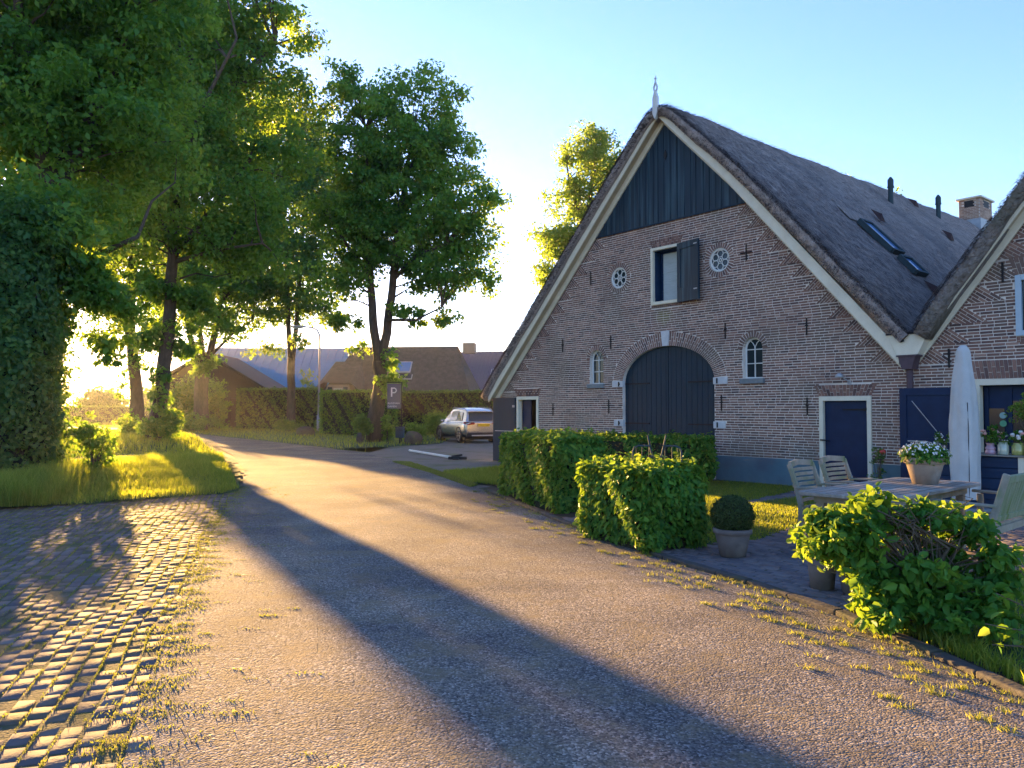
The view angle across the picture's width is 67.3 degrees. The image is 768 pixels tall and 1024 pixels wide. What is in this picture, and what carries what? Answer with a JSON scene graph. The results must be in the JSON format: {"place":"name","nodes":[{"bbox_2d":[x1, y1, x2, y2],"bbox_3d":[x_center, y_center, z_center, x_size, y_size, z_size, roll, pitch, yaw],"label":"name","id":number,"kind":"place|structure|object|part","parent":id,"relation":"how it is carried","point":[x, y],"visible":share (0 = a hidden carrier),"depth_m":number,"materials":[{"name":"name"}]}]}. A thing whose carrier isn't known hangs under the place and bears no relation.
{"place":"outdoors","nodes":[
{"label":"outdoors","id":0,"kind":"place"},
{"bbox_2d":[0,493,233,767],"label":"cobbles","id":1,"kind":"object","parent":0,"point":[95,730],"visible":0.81,"depth_m":5.98,"materials":[{"name":"stone"}]},
{"bbox_2d":[0,494,229,767],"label":"cobble moss","id":2,"kind":"object","parent":1,"relation":"on","point":[82,664],"visible":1,"depth_m":7.05,"materials":[{"name":"green plant"}]},
{"bbox_2d":[0,437,245,507],"bbox_3d":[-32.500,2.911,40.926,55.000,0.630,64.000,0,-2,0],"label":"verge","id":3,"kind":"structure","parent":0,"point":[233,469],"depth_m":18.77,"materials":[{"name":"green plant"}]},
{"bbox_2d":[0,454,84,506],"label":"tall grass","id":4,"kind":"structure","parent":3,"relation":"on","point":[35,481],"depth_m":13.32,"materials":[{"name":"green plant"}]},
{"bbox_2d":[0,179,99,472],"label":"hornbeam column","id":5,"kind":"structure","parent":3,"relation":"on","point":[37,327],"depth_m":15.82,"materials":[{"name":"green plant"}]},
{"bbox_2d":[63,410,122,470],"bbox_3d":[-9.347,1.370,17.164,1.004,1.584,1.208,0,-2,0],"label":"young bush","id":6,"kind":"object","parent":3,"relation":"on","point":[96,453],"visible":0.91,"depth_m":17.02,"materials":[{"name":"green plant"}]},
{"bbox_2d":[0,0,230,369],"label":"maple tree","id":7,"kind":"object","parent":3,"relation":"on","point":[80,86],"visible":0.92,"depth_m":19.37,"materials":[{"name":"green plant"}]},
{"bbox_2d":[111,414,139,433],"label":"ivy shrub","id":8,"kind":"object","parent":3,"relation":"on","point":[124,426],"visible":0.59,"depth_m":36.53,"materials":[{"name":"green plant"}]},
{"bbox_2d":[62,429,219,457],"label":"verge grass","id":9,"kind":"structure","parent":3,"relation":"on","point":[133,438],"depth_m":29.90,"materials":[{"name":"green plant"}]},
{"bbox_2d":[76,157,209,422],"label":"oak tree","id":10,"kind":"object","parent":3,"relation":"on","point":[135,366],"visible":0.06,"depth_m":40.72,"materials":[{"name":"green plant"}]},
{"bbox_2d":[133,417,183,441],"bbox_3d":[-14.458,1.896,31.847,1.843,1.266,1.974,-2,-3,44],"label":"ivy shrub","id":11,"kind":"object","parent":3,"relation":"on","point":[160,429],"visible":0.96,"depth_m":31.51,"materials":[{"name":"green plant"}]},
{"bbox_2d":[81,0,335,438],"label":"oak tree","id":12,"kind":"object","parent":3,"relation":"on","point":[233,168],"visible":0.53,"depth_m":32.82,"materials":[{"name":"green plant"}]},
{"bbox_2d":[62,422,450,451],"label":"verge","id":13,"kind":"structure","parent":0,"point":[361,448],"depth_m":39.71,"materials":[{"name":"green plant"}]},
{"bbox_2d":[63,405,150,422],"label":"hedge","id":14,"kind":"object","parent":13,"relation":"on","point":[107,414],"visible":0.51,"depth_m":91.94,"materials":[{"name":"green plant"}]},
{"bbox_2d":[143,371,221,429],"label":"tall shrub","id":15,"kind":"object","parent":13,"relation":"on","point":[183,402],"visible":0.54,"depth_m":60.43,"materials":[{"name":"green plant"}]},
{"bbox_2d":[179,411,222,431],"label":"verge bush","id":16,"kind":"object","parent":13,"relation":"on","point":[197,423],"visible":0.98,"depth_m":55.70,"materials":[{"name":"green plant"}]},
{"bbox_2d":[208,378,233,429],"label":"tall shrub","id":17,"kind":"object","parent":13,"relation":"on","point":[219,406],"visible":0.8,"depth_m":61.84,"materials":[{"name":"green plant"}]},
{"bbox_2d":[167,354,284,427],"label":"wooden shed","id":18,"kind":"structure","parent":13,"relation":"on","point":[235,373],"depth_m":67.09,"materials":[{"name":"brown wood"}]},
{"bbox_2d":[235,386,323,429],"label":"hedge","id":19,"kind":"object","parent":13,"relation":"on","point":[260,407],"visible":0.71,"depth_m":61.98,"materials":[{"name":"green plant"}]},
{"bbox_2d":[219,73,353,423],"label":"maple tree","id":20,"kind":"object","parent":13,"relation":"on","point":[287,300],"visible":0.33,"depth_m":59.13,"materials":[{"name":"green plant"}]},
{"bbox_2d":[272,418,306,430],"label":"verge bush","id":21,"kind":"object","parent":13,"relation":"on","point":[287,425],"visible":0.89,"depth_m":56.21,"materials":[{"name":"green plant"}]},
{"bbox_2d":[290,325,320,430],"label":"street lamp","id":22,"kind":"object","parent":13,"relation":"on","point":[300,327],"visible":0.97,"depth_m":57.03,"materials":[{"name":"metal"}]},
{"bbox_2d":[296,426,314,435],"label":"boulder","id":23,"kind":"object","parent":13,"relation":"on","point":[303,430],"visible":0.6,"depth_m":46.59,"materials":[{"name":"grey stone"}]},
{"bbox_2d":[318,389,398,434],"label":"hedge","id":24,"kind":"object","parent":13,"relation":"on","point":[338,410],"visible":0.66,"depth_m":48.71,"materials":[{"name":"green plant"}]},
{"bbox_2d":[356,433,362,443],"bbox_3d":[-7.169,2.604,36.139,0.292,0.651,0.282,1,-2,-28],"label":"boulder","id":25,"kind":"object","parent":13,"relation":"on","point":[359,439],"visible":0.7,"depth_m":36.03,"materials":[{"name":"grey stone"}]},
{"bbox_2d":[348,413,373,441],"bbox_3d":[-7.268,2.141,37.459,1.245,1.464,1.178,-1,-2,34],"label":"verge bush","id":26,"kind":"object","parent":13,"relation":"on","point":[362,425],"visible":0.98,"depth_m":37.25,"materials":[{"name":"green plant"}]},
{"bbox_2d":[380,413,394,441],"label":"verge bush","id":27,"kind":"object","parent":13,"relation":"on","point":[386,428],"visible":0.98,"depth_m":37.68,"materials":[{"name":"green plant"}]},
{"bbox_2d":[387,382,401,441],"bbox_3d":[-5.634,1.387,36.861,0.720,2.980,0.067,0,-2,0],"label":"parking sign","id":28,"kind":"object","parent":13,"relation":"on","point":[394,396],"visible":1,"depth_m":36.88,"materials":[{"name":"black metal"}]},
{"bbox_2d":[395,427,404,442],"bbox_3d":[-5.294,2.440,36.339,0.440,0.840,0.300,0,-2,0],"label":"mailbox","id":29,"kind":"object","parent":13,"relation":"on","point":[399,432],"visible":0.93,"depth_m":36.21,"materials":[{"name":"black metal"}]},
{"bbox_2d":[296,56,516,441],"bbox_3d":[-5.253,-6.873,38.791,11.150,19.526,7.630,0,-2,0],"label":"linden tree","id":30,"kind":"object","parent":13,"relation":"on","point":[370,227],"visible":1,"depth_m":37.91,"materials":[{"name":"green plant"}]},
{"bbox_2d":[404,431,422,443],"bbox_3d":[-4.558,2.557,35.545,0.857,0.778,0.765,0,-2,0],"label":"boulder","id":31,"kind":"object","parent":13,"relation":"on","point":[412,437],"visible":0.74,"depth_m":35.26,"materials":[{"name":"grey stone"}]},
{"bbox_2d":[402,422,428,438],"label":"roadside bush","id":32,"kind":"object","parent":13,"relation":"on","point":[420,429],"visible":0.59,"depth_m":39.75,"materials":[{"name":"green plant"}]},
{"bbox_2d":[422,409,447,438],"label":"roadside bush","id":33,"kind":"object","parent":13,"relation":"on","point":[433,421],"visible":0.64,"depth_m":41.31,"materials":[{"name":"green plant"}]},
{"bbox_2d":[397,389,492,433],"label":"hedge","id":34,"kind":"object","parent":13,"relation":"on","point":[417,405],"visible":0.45,"depth_m":50.00,"materials":[{"name":"green plant"}]},
{"bbox_2d":[110,427,496,487],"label":"roadside","id":35,"kind":"structure","parent":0,"point":[235,462],"depth_m":25.66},
{"bbox_2d":[139,201,273,430],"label":"maple tree","id":36,"kind":"object","parent":35,"relation":"on","point":[225,325],"visible":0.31,"depth_m":57.38,"materials":[{"name":"green plant"}]},
{"bbox_2d":[0,479,782,508],"bbox_3d":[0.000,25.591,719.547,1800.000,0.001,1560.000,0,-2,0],"label":"ground","id":37,"kind":"structure","parent":0,"point":[200,495],"depth_m":13.78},
{"bbox_2d":[68,385,129,406],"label":"distant tree","id":38,"kind":"object","parent":37,"relation":"on","point":[94,396],"visible":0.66,"depth_m":119.03,"materials":[{"name":"green plant"}]},
{"bbox_2d":[125,387,151,405],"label":"distant tree","id":39,"kind":"object","parent":37,"relation":"on","point":[146,389],"visible":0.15,"depth_m":126.89,"materials":[{"name":"green plant"}]},
{"bbox_2d":[215,347,351,387],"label":"blue roofed barn","id":40,"kind":"structure","parent":37,"relation":"on","point":[275,369],"depth_m":97.63,"materials":[{"name":"metal"}]},
{"bbox_2d":[461,351,502,389],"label":"tiled house","id":41,"kind":"structure","parent":37,"relation":"on","point":[482,365],"depth_m":80.99,"materials":[{"name":"grey tile"}]},
{"bbox_2d":[520,119,625,293],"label":"locust tree","id":42,"kind":"object","parent":37,"relation":"on","point":[593,156],"visible":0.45,"depth_m":44.69,"materials":[{"name":"green plant"}]},
{"bbox_2d":[479,75,994,486],"bbox_3d":[11.204,-2.445,25.592,20.922,9.830,13.454,2,-2,-39],"label":"farmhouse","id":43,"kind":"object","parent":37,"relation":"on","point":[755,307],"visible":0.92,"depth_m":18.05,"materials":[{"name":"brick"}]},
{"bbox_2d":[493,398,515,460],"bbox_3d":[-0.239,1.393,23.507,0.950,1.940,0.073,-2,-3,44],"label":"open door","id":44,"kind":"structure","parent":43,"relation":"in","point":[504,409],"depth_m":23.57,"materials":[{"name":"green paint"}]},
{"bbox_2d":[523,400,531,429],"bbox_3d":[0.458,1.408,23.067,0.040,1.860,0.390,2,-2,-39],"label":"inner door","id":45,"kind":"structure","parent":43,"relation":"in","point":[527,404],"depth_m":23.04,"materials":[{"name":"blue paint"}]},
{"bbox_2d":[587,350,604,388],"bbox_3d":[2.292,-0.397,20.666,0.195,1.029,0.600,2,-2,-39],"label":"arched window","id":46,"kind":"structure","parent":43,"relation":"in","point":[597,360],"depth_m":20.75,"materials":[{"name":"white paint"}]},
{"bbox_2d":[612,267,626,287],"bbox_3d":[2.822,-2.772,20.121,0.055,0.562,0.562,2,-2,-39],"label":"rose window","id":47,"kind":"structure","parent":43,"relation":"in","point":[619,276],"depth_m":20.14,"materials":[{"name":"white paint"}]},
{"bbox_2d":[618,346,668,435],"bbox_3d":[3.308,0.641,19.412,0.216,3.110,1.530,2,-2,-39],"label":"barn door","id":48,"kind":"structure","parent":43,"relation":"in","point":[647,379],"depth_m":19.34,"materials":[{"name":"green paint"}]},
{"bbox_2d":[650,242,680,305],"bbox_3d":[3.886,-2.676,18.946,0.345,1.430,0.960,2,-2,-39],"label":"loft window","id":49,"kind":"structure","parent":43,"relation":"in","point":[663,259],"depth_m":19.17,"materials":[{"name":"beige paint"}]},
{"bbox_2d":[668,346,717,475],"bbox_3d":[4.282,0.601,18.217,0.216,3.110,1.530,2,-2,-39],"label":"barn door","id":50,"kind":"structure","parent":43,"relation":"in","point":[691,386],"depth_m":18.35,"materials":[{"name":"green paint"}]},
{"bbox_2d":[710,248,728,271],"bbox_3d":[4.794,-2.853,17.704,0.055,0.562,0.562,2,-2,-39],"label":"rose window","id":51,"kind":"structure","parent":43,"relation":"in","point":[719,260],"depth_m":17.72,"materials":[{"name":"white paint"}]},
{"bbox_2d":[739,337,764,383],"bbox_3d":[5.319,-0.521,16.959,0.195,1.029,0.600,2,-2,-39],"label":"arched window","id":52,"kind":"structure","parent":43,"relation":"in","point":[753,348],"depth_m":17.01,"materials":[{"name":"white paint"}]},
{"bbox_2d":[820,401,867,485],"bbox_3d":[6.605,1.210,15.300,0.155,1.740,0.954,2,-2,-39],"label":"plank door","id":53,"kind":"structure","parent":43,"relation":"in","point":[845,421],"depth_m":15.28,"materials":[{"name":"blue paint"}]},
{"bbox_2d":[486,489,1023,700],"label":"kerb","id":54,"kind":"structure","parent":37,"relation":"on","point":[1002,683],"depth_m":5.97,"materials":[{"name":"concrete"}]},
{"bbox_2d":[899,171,1023,477],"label":"farmhouse wing","id":55,"kind":"structure","parent":37,"relation":"on","point":[976,307],"depth_m":13.37,"materials":[{"name":"brown brick"}]},
{"bbox_2d":[899,387,950,477],"bbox_3d":[7.493,1.052,13.735,0.081,1.970,1.080,2,-2,-39],"label":"open door","id":56,"kind":"structure","parent":55,"relation":"in","point":[924,412],"depth_m":13.85,"materials":[{"name":"blue paint"}]},
{"bbox_2d":[984,385,1023,452],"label":"inner door","id":57,"kind":"structure","parent":55,"relation":"in","point":[997,398],"depth_m":13.27,"materials":[{"name":"blue paint"}]},
{"bbox_2d":[1015,274,1023,335],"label":"gable window","id":58,"kind":"structure","parent":55,"relation":"in","point":[1019,279],"depth_m":12.95,"materials":[{"name":"blue paint"}]},
{"bbox_2d":[315,343,479,390],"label":"thatched house","id":59,"kind":"structure","parent":0,"point":[444,368],"depth_m":63.83,"materials":[{"name":"plant"}]},
{"bbox_2d":[347,439,500,471],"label":"driveway","id":60,"kind":"structure","parent":0,"point":[478,453],"depth_m":27.50,"materials":[{"name":"grey asphalt"}]},
{"bbox_2d":[409,449,466,459],"bbox_3d":[-2.873,2.407,26.792,0.637,0.171,5.077,1,-2,-30],"label":"barrier pole","id":61,"kind":"object","parent":60,"relation":"on","point":[457,457],"visible":1,"depth_m":25.25,"materials":[{"name":"white metal"}]},
{"bbox_2d":[436,407,492,442],"bbox_3d":[-2.286,2.032,38.823,2.260,1.721,4.703,1,-2,-24],"label":"parked car","id":62,"kind":"object","parent":60,"relation":"on","point":[461,425],"visible":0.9,"depth_m":37.03,"materials":[{"name":"silver metal"}]},
{"bbox_3d":[-2.850,1.575,38.153,0.153,0.470,0.860,1,-2,-24],"label":"side window","id":63,"kind":"part","parent":62,"relation":"part of","materials":[{"name":"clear glass"}]},
{"bbox_3d":[-2.509,1.564,37.385,0.145,0.440,0.700,1,-2,-24],"label":"side window","id":64,"kind":"part","parent":62,"relation":"part of","materials":[{"name":"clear glass"}]},
{"bbox_3d":[-1.458,1.566,36.978,1.400,0.410,0.195,1,-2,-24],"label":"rear window","id":65,"kind":"part","parent":62,"relation":"part of","materials":[{"name":"black glass"}]},
{"bbox_2d":[394,460,477,486],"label":"strip grass","id":66,"kind":"structure","parent":0,"point":[439,473],"depth_m":19.11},
{"bbox_2d":[443,465,502,484],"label":"grass","id":67,"kind":"structure","parent":0,"point":[489,474],"depth_m":18.35,"materials":[{"name":"green plant"}]},
{"bbox_2d":[1,0,1023,405],"label":"sky","id":68,"kind":"structure","parent":0,"point":[927,96],"materials":[{"name":"blue"}]},
{"bbox_2d":[68,426,1023,767],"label":"road","id":69,"kind":"structure","parent":0,"point":[434,620],"depth_m":4.94,"materials":[{"name":"grey asphalt"}]},
{"bbox_2d":[64,487,345,767],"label":"seam weeds","id":70,"kind":"object","parent":69,"relation":"on","point":[147,682],"visible":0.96,"depth_m":5.20,"materials":[{"name":"green plant"}]},
{"bbox_2d":[471,490,1023,733],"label":"road weeds","id":71,"kind":"object","parent":69,"relation":"on","point":[931,691],"visible":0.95,"depth_m":5.33,"materials":[{"name":"green plant"}]},
{"bbox_2d":[705,480,793,510],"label":"lawn","id":72,"kind":"structure","parent":0,"point":[744,488],"depth_m":14.98,"materials":[{"name":"green plant"}]},
{"bbox_2d":[632,435,681,461],"bbox_3d":[2.558,1.475,13.565,0.876,1.154,0.059,0,-2,12],"label":"garden rack","id":73,"kind":"object","parent":72,"relation":"on","point":[649,446],"visible":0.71,"depth_m":13.56,"materials":[{"name":"metal"}]},
{"bbox_2d":[702,496,815,543],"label":"lawn","id":74,"kind":"structure","parent":0,"point":[768,520],"depth_m":11.06,"materials":[{"name":"green plant"}]},
{"bbox_2d":[562,480,1023,664],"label":"patio paving","id":75,"kind":"structure","parent":0,"point":[760,557],"depth_m":8.06,"materials":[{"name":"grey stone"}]},
{"bbox_2d":[483,486,577,517],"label":"hedge soil","id":76,"kind":"structure","parent":75,"relation":"on","point":[570,514],"depth_m":11.82,"materials":[{"name":"brown soil"}]},
{"bbox_2d":[496,426,609,513],"bbox_3d":[0.619,1.412,13.146,1.176,1.385,3.028,1,-2,-18],"label":"clipped hedge","id":77,"kind":"object","parent":76,"relation":"on","point":[538,469],"visible":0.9,"depth_m":12.14,"materials":[{"name":"green plant"}]},
{"bbox_2d":[514,427,719,483],"bbox_3d":[2.117,1.688,18.804,1.200,1.238,6.569,2,-2,-39],"label":"clipped hedge","id":78,"kind":"object","parent":76,"relation":"on","point":[701,449],"visible":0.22,"depth_m":16.94,"materials":[{"name":"green plant"}]},
{"bbox_2d":[572,451,710,553],"bbox_3d":[1.553,1.399,9.326,1.198,1.157,1.734,1,-2,-26],"label":"clipped hedge","id":79,"kind":"object","parent":75,"relation":"on","point":[657,504],"visible":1,"depth_m":8.77,"materials":[{"name":"green plant"}]},
{"bbox_2d":[709,494,755,557],"bbox_3d":[2.401,1.532,8.368,0.496,0.670,0.507,0,-2,0],"label":"topiary pot","id":80,"kind":"object","parent":75,"relation":"on","point":[732,517],"visible":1,"depth_m":8.23,"materials":[{"name":"grey ceramic"}]},
{"bbox_2d":[787,459,848,531],"bbox_3d":[3.784,1.409,9.254,0.685,0.980,0.750,2,-3,-45],"label":"garden armchair","id":81,"kind":"object","parent":75,"relation":"on","point":[797,484],"visible":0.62,"depth_m":9.41,"materials":[{"name":"grey wood"}]},
{"bbox_2d":[803,524,835,590],"bbox_3d":[2.756,1.502,6.862,0.352,0.630,0.409,2,-3,-42],"label":"clay pot","id":82,"kind":"object","parent":75,"relation":"on","point":[821,581],"visible":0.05,"depth_m":6.76,"materials":[{"name":"grey ceramic"}]},
{"bbox_2d":[839,571,853,593],"bbox_3d":[2.977,1.514,6.683,0.378,0.594,0.421,0,-2,0],"label":"clay pot","id":83,"kind":"object","parent":75,"relation":"on","point":[845,588],"visible":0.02,"depth_m":6.63,"materials":[{"name":"grey ceramic"}]},
{"bbox_2d":[818,455,894,511],"bbox_3d":[4.463,1.433,9.973,0.685,0.980,0.750,2,-2,-40],"label":"garden armchair","id":84,"kind":"object","parent":75,"relation":"on","point":[844,462],"visible":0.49,"depth_m":10.23,"materials":[{"name":"brown wood"}]},
{"bbox_2d":[866,447,886,480],"bbox_3d":[6.899,1.627,14.520,0.340,0.899,0.353,2,-3,-44],"label":"rose bush","id":85,"kind":"object","parent":75,"relation":"on","point":[881,452],"visible":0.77,"depth_m":14.47,"materials":[{"name":"green plant"}]},
{"bbox_2d":[798,477,980,547],"bbox_3d":[4.220,1.507,8.485,2.550,0.751,0.980,2,-3,-41],"label":"garden table","id":86,"kind":"object","parent":75,"relation":"on","point":[899,487],"visible":0.56,"depth_m":8.29,"materials":[{"name":"weathered teak wood"}]},
{"bbox_2d":[897,441,952,484],"bbox_3d":[4.746,0.898,8.852,0.554,0.491,0.551,0,-2,0],"label":"flower pot","id":87,"kind":"object","parent":86,"relation":"on","point":[925,462],"visible":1,"depth_m":8.71,"materials":[{"name":"ceramic"}]},
{"bbox_2d":[844,598,1023,685],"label":"grass","id":88,"kind":"structure","parent":75,"relation":"on","point":[968,646],"depth_m":4.94,"materials":[{"name":"green plant"}]},
{"bbox_2d":[786,481,1023,642],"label":"hornbeam bush","id":89,"kind":"object","parent":88,"relation":"on","point":[891,581],"visible":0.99,"depth_m":5.42,"materials":[{"name":"green plant"}]},
{"bbox_2d":[939,345,991,511],"bbox_3d":[7.100,0.687,12.074,0.560,2.609,0.560,0,-2,0],"label":"parasol","id":90,"kind":"object","parent":75,"relation":"on","point":[965,444],"visible":0.88,"depth_m":11.94,"materials":[{"name":"white fabric"}]},
{"bbox_2d":[928,473,1023,565],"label":"garden chair","id":91,"kind":"object","parent":75,"relation":"on","point":[1007,510],"visible":0.49,"depth_m":7.83,"materials":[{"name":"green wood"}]},
{"bbox_2d":[940,451,1023,508],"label":"flower stall","id":92,"kind":"object","parent":75,"relation":"on","point":[995,467],"visible":0.16,"depth_m":12.09,"materials":[{"name":"blue wood"}]},
{"bbox_2d":[933,431,949,450],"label":"potted plant","id":93,"kind":"object","parent":92,"relation":"on","point":[938,438],"visible":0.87,"depth_m":12.92,"materials":[{"name":"green plant"}]},
{"bbox_2d":[980,424,1001,453],"bbox_3d":[7.614,0.875,12.261,0.290,0.484,0.384,0,-2,0],"label":"potted plant","id":94,"kind":"object","parent":92,"relation":"on","point":[990,447],"visible":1,"depth_m":12.20,"materials":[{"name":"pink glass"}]},
{"bbox_2d":[994,431,1011,454],"bbox_3d":[7.740,0.921,12.107,0.255,0.383,0.253,0,-2,0],"label":"vase","id":95,"kind":"object","parent":92,"relation":"on","point":[1003,447],"visible":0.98,"depth_m":12.05,"materials":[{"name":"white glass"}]},
{"bbox_2d":[1003,392,1023,442],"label":"potted tree","id":96,"kind":"object","parent":92,"relation":"on","point":[1019,406],"visible":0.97,"depth_m":12.12,"materials":[{"name":"green plant"}]},
{"bbox_2d":[1008,429,1023,455],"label":"vase","id":97,"kind":"object","parent":92,"relation":"on","point":[1017,448],"visible":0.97,"depth_m":11.92,"materials":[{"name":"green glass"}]},
{"bbox_2d":[970,566,1023,675],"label":"lawn","id":98,"kind":"structure","parent":0,"point":[1008,650],"depth_m":5.16,"materials":[{"name":"green plant"}]},
{"bbox_2d":[978,593,1023,663],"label":"beech sprig","id":99,"kind":"object","parent":98,"relation":"on","point":[984,631],"visible":1,"depth_m":4.52,"materials":[{"name":"green plant"}]},
{"bbox_2d":[1017,565,1023,585],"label":"beech sprig","id":100,"kind":"object","parent":98,"relation":"on","point":[1022,580],"visible":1,"depth_m":4.67,"materials":[{"name":"green plant"}]}
]}

